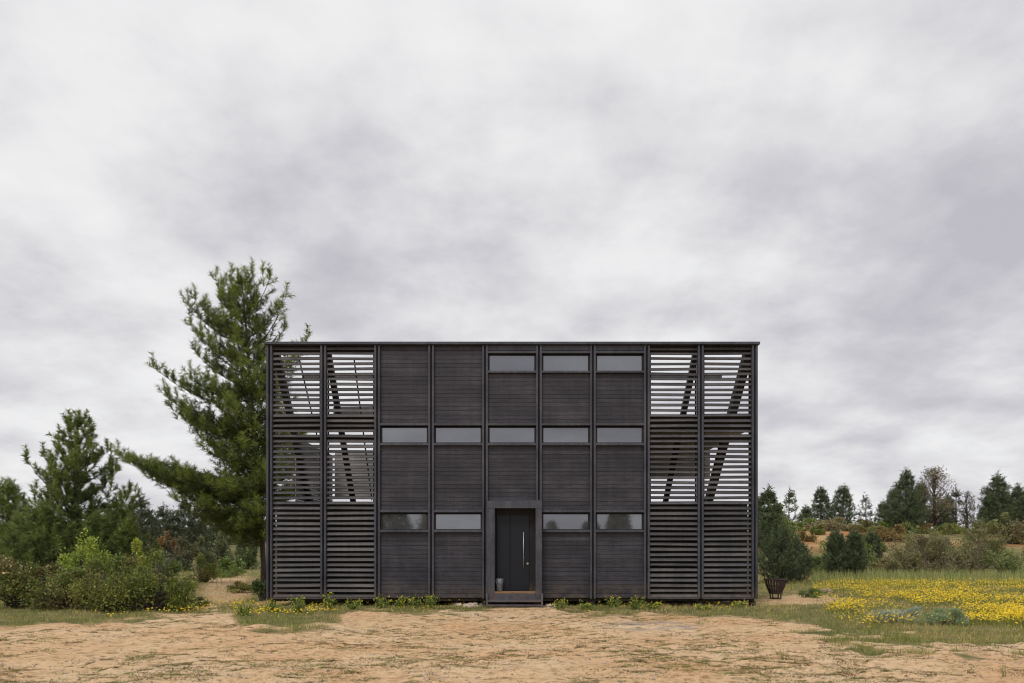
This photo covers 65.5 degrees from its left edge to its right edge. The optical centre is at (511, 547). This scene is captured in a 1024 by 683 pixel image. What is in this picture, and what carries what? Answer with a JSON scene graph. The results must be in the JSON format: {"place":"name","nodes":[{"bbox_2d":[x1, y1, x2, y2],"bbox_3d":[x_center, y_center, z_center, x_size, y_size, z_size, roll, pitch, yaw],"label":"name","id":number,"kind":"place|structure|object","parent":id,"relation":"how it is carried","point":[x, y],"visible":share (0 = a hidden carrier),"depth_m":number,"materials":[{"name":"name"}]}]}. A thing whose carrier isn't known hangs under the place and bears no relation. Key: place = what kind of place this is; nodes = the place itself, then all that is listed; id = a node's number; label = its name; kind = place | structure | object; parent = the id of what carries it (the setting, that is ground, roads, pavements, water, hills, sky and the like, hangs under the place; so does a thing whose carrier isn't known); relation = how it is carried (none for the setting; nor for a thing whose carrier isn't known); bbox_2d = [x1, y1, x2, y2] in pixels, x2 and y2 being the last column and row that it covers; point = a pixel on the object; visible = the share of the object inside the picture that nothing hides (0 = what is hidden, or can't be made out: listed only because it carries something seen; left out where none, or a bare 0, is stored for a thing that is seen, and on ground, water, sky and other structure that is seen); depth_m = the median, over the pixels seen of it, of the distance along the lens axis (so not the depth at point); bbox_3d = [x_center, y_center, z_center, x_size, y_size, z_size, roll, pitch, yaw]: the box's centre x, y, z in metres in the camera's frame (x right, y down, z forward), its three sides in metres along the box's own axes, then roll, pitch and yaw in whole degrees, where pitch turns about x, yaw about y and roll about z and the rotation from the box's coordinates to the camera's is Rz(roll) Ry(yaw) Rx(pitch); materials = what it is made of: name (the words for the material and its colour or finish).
{"place":"outdoors","nodes":[
{"label":"outdoors","id":0,"kind":"place"},
{"bbox_2d":[0,527,1023,682],"bbox_3d":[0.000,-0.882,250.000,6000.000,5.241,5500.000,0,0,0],"label":"ground","id":1,"kind":"structure","parent":0,"point":[129,643],"depth_m":13.37,"materials":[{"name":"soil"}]},
{"bbox_2d":[0,476,44,565],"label":"pine tree","id":2,"kind":"object","parent":1,"relation":"on","point":[8,491],"visible":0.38,"depth_m":30.78,"materials":[{"name":"green plant"}]},
{"bbox_2d":[0,554,65,608],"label":"bush","id":3,"kind":"object","parent":1,"relation":"on","point":[9,579],"visible":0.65,"depth_m":20.68,"materials":[{"name":"green plant"}]},
{"bbox_2d":[0,498,75,577],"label":"pine tree","id":4,"kind":"object","parent":1,"relation":"on","point":[37,524],"visible":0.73,"depth_m":27.15,"materials":[{"name":"green plant"}]},
{"bbox_2d":[13,565,104,610],"bbox_3d":[-11.895,1.040,20.772,2.534,1.238,1.976,0,0,0],"label":"bush","id":5,"kind":"object","parent":1,"relation":"on","point":[52,596],"visible":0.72,"depth_m":20.46,"materials":[{"name":"green plant"}]},
{"bbox_2d":[1,407,142,570],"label":"pine tree","id":6,"kind":"object","parent":1,"relation":"on","point":[74,478],"visible":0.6,"depth_m":29.56,"materials":[{"name":"green plant"}]},
{"bbox_2d":[53,527,113,595],"bbox_3d":[-12.645,0.554,23.642,1.836,2.359,1.237,0,0,0],"label":"bush","id":7,"kind":"object","parent":1,"relation":"on","point":[79,555],"visible":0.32,"depth_m":23.41,"materials":[{"name":"green plant"}]},
{"bbox_2d":[69,507,131,582],"bbox_3d":[-14.768,0.076,28.547,2.261,3.188,2.655,0,0,-42],"label":"bush","id":8,"kind":"object","parent":1,"relation":"on","point":[98,522],"visible":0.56,"depth_m":28.27,"materials":[{"name":"green plant"}]},
{"bbox_2d":[64,550,157,611],"bbox_3d":[-10.362,0.880,20.524,2.574,1.641,1.956,0,0,27],"label":"bush","id":9,"kind":"object","parent":1,"relation":"on","point":[95,588],"visible":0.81,"depth_m":20.21,"materials":[{"name":"green plant"}]},
{"bbox_2d":[104,501,157,580],"bbox_3d":[-16.435,-0.223,32.919,2.728,3.721,2.688,0,0,23],"label":"pine tree","id":10,"kind":"object","parent":1,"relation":"on","point":[136,534],"visible":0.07,"depth_m":33.22,"materials":[{"name":"green plant"}]},
{"bbox_2d":[129,537,158,584],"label":"bush","id":11,"kind":"object","parent":1,"relation":"on","point":[136,543],"visible":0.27,"depth_m":25.39,"materials":[{"name":"green plant"}]},
{"bbox_2d":[131,493,162,549],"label":"pine tree","id":12,"kind":"object","parent":1,"relation":"on","point":[144,512],"visible":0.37,"depth_m":69.92,"materials":[{"name":"green plant"}]},
{"bbox_2d":[140,539,159,569],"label":"bush","id":13,"kind":"object","parent":1,"relation":"on","point":[148,546],"visible":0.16,"depth_m":51.67,"materials":[{"name":"green plant"}]},
{"bbox_2d":[142,508,163,548],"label":"pine tree","id":14,"kind":"object","parent":1,"relation":"on","point":[153,533],"visible":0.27,"depth_m":79.93,"materials":[{"name":"green plant"}]},
{"bbox_2d":[103,546,204,610],"bbox_3d":[-9.205,0.808,20.524,2.467,1.725,1.573,0,0,0],"label":"bush","id":15,"kind":"object","parent":1,"relation":"on","point":[150,592],"visible":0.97,"depth_m":20.41,"materials":[{"name":"green plant"}]},
{"bbox_2d":[153,501,172,539],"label":"pine tree","id":16,"kind":"object","parent":1,"relation":"on","point":[161,512],"visible":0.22,"depth_m":81.75,"materials":[{"name":"green plant"}]},
{"bbox_2d":[0,598,328,616],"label":"yellow flowers","id":17,"kind":"object","parent":1,"relation":"on","point":[237,607],"visible":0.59,"depth_m":19.95,"materials":[{"name":"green plant"}]},
{"bbox_2d":[157,530,176,559],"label":"bush","id":18,"kind":"object","parent":1,"relation":"on","point":[167,546],"visible":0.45,"depth_m":57.77,"materials":[{"name":"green plant"}]},
{"bbox_2d":[153,550,183,575],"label":"bush","id":19,"kind":"object","parent":1,"relation":"on","point":[179,558],"visible":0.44,"depth_m":45.78,"materials":[{"name":"green plant"}]},
{"bbox_2d":[159,506,189,555],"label":"pine tree","id":20,"kind":"object","parent":1,"relation":"on","point":[173,526],"visible":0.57,"depth_m":77.66,"materials":[{"name":"green plant"}]},
{"bbox_2d":[160,575,197,609],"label":"bush","id":21,"kind":"object","parent":1,"relation":"on","point":[192,589],"visible":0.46,"depth_m":20.87,"materials":[{"name":"green plant"}]},
{"bbox_2d":[173,533,199,570],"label":"bush","id":22,"kind":"object","parent":1,"relation":"on","point":[180,550],"visible":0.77,"depth_m":54.97,"materials":[{"name":"green plant"}]},
{"bbox_2d":[175,499,202,546],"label":"pine tree","id":23,"kind":"object","parent":1,"relation":"on","point":[183,516],"visible":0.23,"depth_m":84.65,"materials":[{"name":"green plant"}]},
{"bbox_2d":[183,508,208,550],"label":"pine tree","id":24,"kind":"object","parent":1,"relation":"on","point":[193,526],"visible":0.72,"depth_m":79.79,"materials":[{"name":"green plant"}]},
{"bbox_2d":[184,552,224,581],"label":"bush","id":25,"kind":"object","parent":1,"relation":"on","point":[206,572],"visible":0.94,"depth_m":36.36,"materials":[{"name":"green plant"}]},
{"bbox_2d":[192,535,216,568],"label":"bush","id":26,"kind":"object","parent":1,"relation":"on","point":[209,557],"visible":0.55,"depth_m":59.87,"materials":[{"name":"green plant"}]},
{"bbox_2d":[112,258,313,585],"bbox_3d":[-12.241,-5.268,33.400,9.333,13.891,6.048,0,0,20],"label":"pine tree","id":27,"kind":"object","parent":1,"relation":"on","point":[235,446],"visible":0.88,"depth_m":32.18,"materials":[{"name":"green plant"}]},
{"bbox_2d":[204,522,232,556],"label":"pine tree","id":28,"kind":"object","parent":1,"relation":"on","point":[211,539],"visible":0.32,"depth_m":74.65,"materials":[{"name":"green plant"}]},
{"bbox_2d":[210,531,234,567],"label":"bush","id":29,"kind":"object","parent":1,"relation":"on","point":[222,550],"visible":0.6,"depth_m":61.72,"materials":[{"name":"green plant"}]},
{"bbox_2d":[205,565,248,577],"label":"bush","id":30,"kind":"object","parent":1,"relation":"on","point":[233,569],"visible":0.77,"depth_m":43.90,"materials":[{"name":"green plant"}]},
{"bbox_2d":[215,556,247,575],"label":"bush","id":31,"kind":"object","parent":1,"relation":"on","point":[225,563],"visible":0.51,"depth_m":47.56,"materials":[{"name":"green plant"}]},
{"bbox_2d":[225,580,253,593],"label":"bush","id":32,"kind":"object","parent":1,"relation":"on","point":[241,587],"visible":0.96,"depth_m":28.82,"materials":[{"name":"green plant"}]},
{"bbox_2d":[233,601,253,615],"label":"flowering weed","id":33,"kind":"object","parent":1,"relation":"on","point":[244,611],"visible":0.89,"depth_m":18.85,"materials":[{"name":"green plant"}]},
{"bbox_2d":[233,536,260,568],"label":"bush","id":34,"kind":"object","parent":1,"relation":"on","point":[248,555],"visible":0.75,"depth_m":59.82,"materials":[{"name":"green plant"}]},
{"bbox_2d":[250,577,268,600],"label":"bush","id":35,"kind":"object","parent":1,"relation":"on","point":[256,586],"visible":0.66,"depth_m":24.19,"materials":[{"name":"green plant"}]},
{"bbox_2d":[289,595,307,612],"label":"flowering weed","id":36,"kind":"object","parent":1,"relation":"on","point":[298,606],"visible":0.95,"depth_m":19.50,"materials":[{"name":"green plant"}]},
{"bbox_2d":[373,593,391,608],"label":"flowering weed","id":37,"kind":"object","parent":1,"relation":"on","point":[380,603],"visible":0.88,"depth_m":21.00,"materials":[{"name":"green plant"}]},
{"bbox_2d":[264,342,759,607],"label":"timber house","id":38,"kind":"structure","parent":1,"relation":"on","point":[527,472],"depth_m":22.09,"materials":[{"name":"black wood"}]},
{"bbox_2d":[380,427,427,442],"bbox_3d":[-2.982,-3.127,22.115,1.329,0.453,0.090,0,0,0],"label":"window","id":39,"kind":"structure","parent":38,"relation":"in","point":[387,434],"depth_m":22.10,"materials":[{"name":"grey glass"}]},
{"bbox_2d":[380,514,427,529],"bbox_3d":[-2.982,-0.726,22.115,1.329,0.459,0.090,0,0,0],"label":"window","id":40,"kind":"structure","parent":38,"relation":"in","point":[387,521],"depth_m":22.11,"materials":[{"name":"grey glass"}]},
{"bbox_2d":[434,427,481,442],"bbox_3d":[-1.491,-3.127,22.115,1.329,0.453,0.090,0,0,0],"label":"window","id":41,"kind":"structure","parent":38,"relation":"in","point":[441,434],"depth_m":22.10,"materials":[{"name":"grey glass"}]},
{"bbox_2d":[434,514,481,529],"bbox_3d":[-1.491,-0.726,22.115,1.329,0.459,0.090,0,0,0],"label":"window","id":42,"kind":"structure","parent":38,"relation":"in","point":[441,521],"depth_m":22.10,"materials":[{"name":"grey glass"}]},
{"bbox_2d":[488,355,535,370],"bbox_3d":[0.000,-5.124,22.115,1.329,0.470,0.090,0,0,0],"label":"window","id":43,"kind":"structure","parent":38,"relation":"in","point":[495,362],"depth_m":22.10,"materials":[{"name":"grey glass"}]},
{"bbox_2d":[488,427,535,442],"bbox_3d":[0.000,-3.127,22.115,1.329,0.453,0.090,0,0,0],"label":"window","id":44,"kind":"structure","parent":38,"relation":"in","point":[495,434],"depth_m":22.10,"materials":[{"name":"grey glass"}]},
{"bbox_2d":[497,515,528,590],"bbox_3d":[0.026,0.136,22.004,0.892,2.084,0.131,0,0,0],"label":"door","id":45,"kind":"structure","parent":38,"relation":"in","point":[512,530],"depth_m":22.02,"materials":[{"name":"black paint"}]},
{"bbox_2d":[542,355,589,370],"bbox_3d":[1.491,-5.124,22.115,1.329,0.470,0.090,0,0,0],"label":"window","id":46,"kind":"structure","parent":38,"relation":"in","point":[549,362],"depth_m":22.11,"materials":[{"name":"grey glass"}]},
{"bbox_2d":[542,427,589,442],"bbox_3d":[1.491,-3.127,22.115,1.329,0.453,0.090,0,0,0],"label":"window","id":47,"kind":"structure","parent":38,"relation":"in","point":[549,434],"depth_m":22.10,"materials":[{"name":"grey glass"}]},
{"bbox_2d":[542,514,589,529],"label":"window","id":48,"kind":"structure","parent":38,"relation":"in","point":[549,521],"depth_m":22.10,"materials":[{"name":"grey glass"}]},
{"bbox_2d":[596,355,643,370],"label":"window","id":49,"kind":"structure","parent":38,"relation":"in","point":[603,362],"depth_m":22.10,"materials":[{"name":"grey glass"}]},
{"bbox_2d":[596,427,643,442],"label":"window","id":50,"kind":"structure","parent":38,"relation":"in","point":[603,434],"depth_m":22.10,"materials":[{"name":"grey glass"}]},
{"bbox_2d":[596,514,643,529],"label":"window","id":51,"kind":"structure","parent":38,"relation":"in","point":[603,521],"depth_m":22.11,"materials":[{"name":"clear glass"}]},
{"bbox_2d":[626,595,644,609],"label":"flowering weed","id":52,"kind":"object","parent":1,"relation":"on","point":[636,605],"visible":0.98,"depth_m":20.96,"materials":[{"name":"green plant"}]},
{"bbox_2d":[758,484,787,549],"bbox_3d":[19.288,-2.285,60.054,3.300,5.302,3.408,0,0,0],"label":"pine tree","id":53,"kind":"object","parent":1,"relation":"on","point":[767,498],"visible":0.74,"depth_m":59.62,"materials":[{"name":"green plant"}]},
{"bbox_2d":[763,570,787,598],"bbox_3d":[8.432,1.186,25.486,0.744,0.942,0.744,0,0,0],"label":"fire basket","id":54,"kind":"object","parent":1,"relation":"on","point":[780,586],"visible":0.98,"depth_m":25.31,"materials":[{"name":"metal"}]},
{"bbox_2d":[759,502,801,544],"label":"bush","id":55,"kind":"object","parent":1,"relation":"on","point":[784,518],"visible":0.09,"depth_m":61.97,"materials":[{"name":"green plant"}]},
{"bbox_2d":[758,523,811,582],"bbox_3d":[12.528,0.241,37.096,3.010,2.883,2.813,0,0,31],"label":"bush","id":56,"kind":"object","parent":1,"relation":"on","point":[781,560],"visible":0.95,"depth_m":36.67,"materials":[{"name":"green plant"}]},
{"bbox_2d":[782,485,805,521],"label":"pine tree","id":57,"kind":"object","parent":1,"relation":"on","point":[789,500],"visible":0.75,"depth_m":83.72,"materials":[{"name":"green plant"}]},
{"bbox_2d":[786,540,819,580],"bbox_3d":[13.950,0.619,38.473,1.849,2.100,1.684,0,0,0],"label":"pine tree","id":58,"kind":"object","parent":1,"relation":"on","point":[808,565],"visible":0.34,"depth_m":38.24,"materials":[{"name":"green plant"}]},
{"bbox_2d":[787,517,818,531],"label":"bush","id":59,"kind":"object","parent":1,"relation":"on","point":[808,520],"visible":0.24,"depth_m":77.11,"materials":[{"name":"green plant"}]},
{"bbox_2d":[798,531,817,541],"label":"bush","id":60,"kind":"object","parent":1,"relation":"on","point":[806,537],"visible":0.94,"depth_m":65.48,"materials":[{"name":"green plant"}]},
{"bbox_2d":[797,588,825,597],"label":"bush","id":61,"kind":"object","parent":1,"relation":"on","point":[810,592],"visible":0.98,"depth_m":25.95,"materials":[{"name":"green plant"}]},
{"bbox_2d":[808,525,826,534],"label":"bush","id":62,"kind":"object","parent":1,"relation":"on","point":[818,530],"visible":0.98,"depth_m":69.80,"materials":[{"name":"green plant"}]},
{"bbox_2d":[808,556,828,574],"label":"bush","id":63,"kind":"object","parent":1,"relation":"on","point":[818,564],"visible":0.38,"depth_m":44.11,"materials":[{"name":"green plant"}]},
{"bbox_2d":[806,486,834,524],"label":"pine tree","id":64,"kind":"object","parent":1,"relation":"on","point":[821,508],"visible":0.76,"depth_m":85.62,"materials":[{"name":"green plant"}]},
{"bbox_2d":[804,516,850,530],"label":"bush","id":65,"kind":"object","parent":1,"relation":"on","point":[833,523],"visible":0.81,"depth_m":76.10,"materials":[{"name":"green plant"}]},
{"bbox_2d":[821,527,851,575],"bbox_3d":[16.602,0.260,41.003,1.700,2.775,1.764,0,0,41],"label":"pine tree","id":66,"kind":"object","parent":1,"relation":"on","point":[834,546],"visible":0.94,"depth_m":40.74,"materials":[{"name":"green plant"}]},
{"bbox_2d":[825,483,861,527],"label":"pine tree","id":67,"kind":"object","parent":1,"relation":"on","point":[843,501],"visible":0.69,"depth_m":86.61,"materials":[{"name":"green plant"}]},
{"bbox_2d":[840,528,869,575],"bbox_3d":[17.642,0.305,40.939,1.656,2.686,1.810,0,0,17],"label":"pine tree","id":68,"kind":"object","parent":1,"relation":"on","point":[855,541],"visible":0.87,"depth_m":40.73,"materials":[{"name":"green plant"}]},
{"bbox_2d":[838,518,875,530],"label":"bush","id":69,"kind":"object","parent":1,"relation":"on","point":[866,523],"visible":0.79,"depth_m":75.36,"materials":[{"name":"green plant"}]},
{"bbox_2d":[857,492,874,523],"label":"pine tree","id":70,"kind":"object","parent":1,"relation":"on","point":[870,514],"visible":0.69,"depth_m":89.99,"materials":[{"name":"green plant"}]},
{"bbox_2d":[855,542,888,569],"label":"bush","id":71,"kind":"object","parent":1,"relation":"on","point":[869,548],"visible":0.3,"depth_m":49.72,"materials":[{"name":"green plant"}]},
{"bbox_2d":[861,528,886,559],"bbox_3d":[24.916,-0.235,54.953,1.911,2.530,1.979,0,0,0],"label":"pine tree","id":72,"kind":"object","parent":1,"relation":"on","point":[875,540],"visible":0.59,"depth_m":54.72,"materials":[{"name":"green plant"}]},
{"bbox_2d":[871,499,890,526],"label":"pine tree","id":73,"kind":"object","parent":1,"relation":"on","point":[875,519],"visible":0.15,"depth_m":91.99,"materials":[{"name":"green plant"}]},
{"bbox_2d":[869,557,897,572],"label":"bush","id":74,"kind":"object","parent":1,"relation":"on","point":[875,565],"visible":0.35,"depth_m":47.07,"materials":[{"name":"green plant"}]},
{"bbox_2d":[877,486,901,520],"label":"pine tree","id":75,"kind":"object","parent":1,"relation":"on","point":[884,503],"visible":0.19,"depth_m":88.08,"materials":[{"name":"green plant"}]},
{"bbox_2d":[872,524,914,541],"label":"bush","id":76,"kind":"object","parent":1,"relation":"on","point":[886,533],"visible":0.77,"depth_m":65.36,"materials":[{"name":"green plant"}]},
{"bbox_2d":[865,606,926,622],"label":"bush","id":77,"kind":"object","parent":1,"relation":"on","point":[912,611],"visible":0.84,"depth_m":17.12,"materials":[{"name":"green plant"}]},
{"bbox_2d":[881,466,929,532],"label":"pine tree","id":78,"kind":"object","parent":1,"relation":"on","point":[907,512],"visible":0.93,"depth_m":73.62,"materials":[{"name":"green plant"}]},
{"bbox_2d":[893,521,926,535],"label":"bush","id":79,"kind":"object","parent":1,"relation":"on","point":[907,525],"visible":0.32,"depth_m":69.52,"materials":[{"name":"green plant"}]},
{"bbox_2d":[878,530,952,574],"bbox_3d":[23.251,0.341,45.849,3.868,2.796,3.207,0,0,0],"label":"bush","id":80,"kind":"object","parent":1,"relation":"on","point":[898,552],"visible":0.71,"depth_m":45.60,"materials":[{"name":"green plant"}]},
{"bbox_2d":[811,576,1023,630],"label":"yellow flowers","id":81,"kind":"object","parent":1,"relation":"on","point":[1011,612],"visible":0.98,"depth_m":22.68,"materials":[{"name":"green plant"}]},
{"bbox_2d":[917,465,956,529],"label":"eucalyptus tree","id":82,"kind":"object","parent":1,"relation":"on","point":[934,500],"visible":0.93,"depth_m":79.71,"materials":[{"name":"brown plant"}]},
{"bbox_2d":[913,522,964,533],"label":"bush","id":83,"kind":"object","parent":1,"relation":"on","point":[958,529],"visible":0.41,"depth_m":77.22,"materials":[{"name":"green plant"}]},
{"bbox_2d":[905,526,974,576],"bbox_3d":[24.168,0.250,44.961,3.645,3.097,2.685,0,0,0],"label":"bush","id":84,"kind":"object","parent":1,"relation":"on","point":[939,556],"visible":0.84,"depth_m":44.75,"materials":[{"name":"green plant"}]},
{"bbox_2d":[930,502,952,529],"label":"pine tree","id":85,"kind":"object","parent":1,"relation":"on","point":[947,515],"visible":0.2,"depth_m":83.57,"materials":[{"name":"green plant"}]},
{"bbox_2d":[919,607,970,625],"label":"bush","id":86,"kind":"object","parent":1,"relation":"on","point":[958,617],"visible":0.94,"depth_m":16.73,"materials":[{"name":"green plant"}]},
{"bbox_2d":[935,522,959,534],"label":"bush","id":87,"kind":"object","parent":1,"relation":"on","point":[948,530],"visible":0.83,"depth_m":71.75,"materials":[{"name":"green plant"}]},
{"bbox_2d":[946,484,968,526],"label":"pine tree","id":88,"kind":"object","parent":1,"relation":"on","point":[955,494],"visible":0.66,"depth_m":83.79,"materials":[{"name":"green plant"}]},
{"bbox_2d":[957,491,975,533],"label":"eucalyptus tree","id":89,"kind":"object","parent":1,"relation":"on","point":[965,521],"visible":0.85,"depth_m":83.87,"materials":[{"name":"green plant"}]},
{"bbox_2d":[943,527,1000,573],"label":"bush","id":90,"kind":"object","parent":1,"relation":"on","point":[978,556],"visible":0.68,"depth_m":45.64,"materials":[{"name":"green plant"}]},
{"bbox_2d":[957,518,1009,568],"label":"bush","id":91,"kind":"object","parent":1,"relation":"on","point":[995,544],"visible":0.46,"depth_m":51.49,"materials":[{"name":"green plant"}]},
{"bbox_2d":[975,491,1009,536],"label":"pine tree","id":92,"kind":"object","parent":1,"relation":"on","point":[990,508],"visible":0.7,"depth_m":69.70,"materials":[{"name":"green plant"}]},
{"bbox_2d":[976,469,1015,525],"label":"pine tree","id":93,"kind":"object","parent":1,"relation":"on","point":[999,483],"visible":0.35,"depth_m":75.67,"materials":[{"name":"green plant"}]},
{"bbox_2d":[982,547,1023,574],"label":"bush","id":94,"kind":"object","parent":1,"relation":"on","point":[1011,563],"visible":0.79,"depth_m":45.88,"materials":[{"name":"green plant"}]},
{"bbox_2d":[984,512,1023,543],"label":"bush","id":95,"kind":"object","parent":1,"relation":"on","point":[1013,533],"visible":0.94,"depth_m":63.71,"materials":[{"name":"green plant"}]},
{"bbox_2d":[1004,483,1023,523],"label":"pine tree","id":96,"kind":"object","parent":1,"relation":"on","point":[1017,493],"visible":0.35,"depth_m":73.97,"materials":[{"name":"green plant"}]},
{"bbox_2d":[1010,494,1023,533],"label":"pine tree","id":97,"kind":"object","parent":1,"relation":"on","point":[1018,509],"visible":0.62,"depth_m":67.97,"materials":[{"name":"green plant"}]},
{"bbox_2d":[0,560,1023,654],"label":"grass","id":98,"kind":"structure","parent":0,"point":[899,637],"depth_m":18.55,"materials":[{"name":"green plant"}]},
{"bbox_2d":[0,607,1023,682],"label":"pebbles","id":99,"kind":"object","parent":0,"point":[424,678],"visible":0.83,"depth_m":11.04,"materials":[{"name":"stone"}]},
{"bbox_2d":[0,0,1023,530],"label":"sky","id":100,"kind":"structure","parent":0,"point":[836,187],"materials":[{"name":"white"}]},
{"bbox_2d":[810,565,1023,584],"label":"tall grass","id":101,"kind":"structure","parent":0,"point":[824,576],"depth_m":36.68,"materials":[{"name":"green plant"}]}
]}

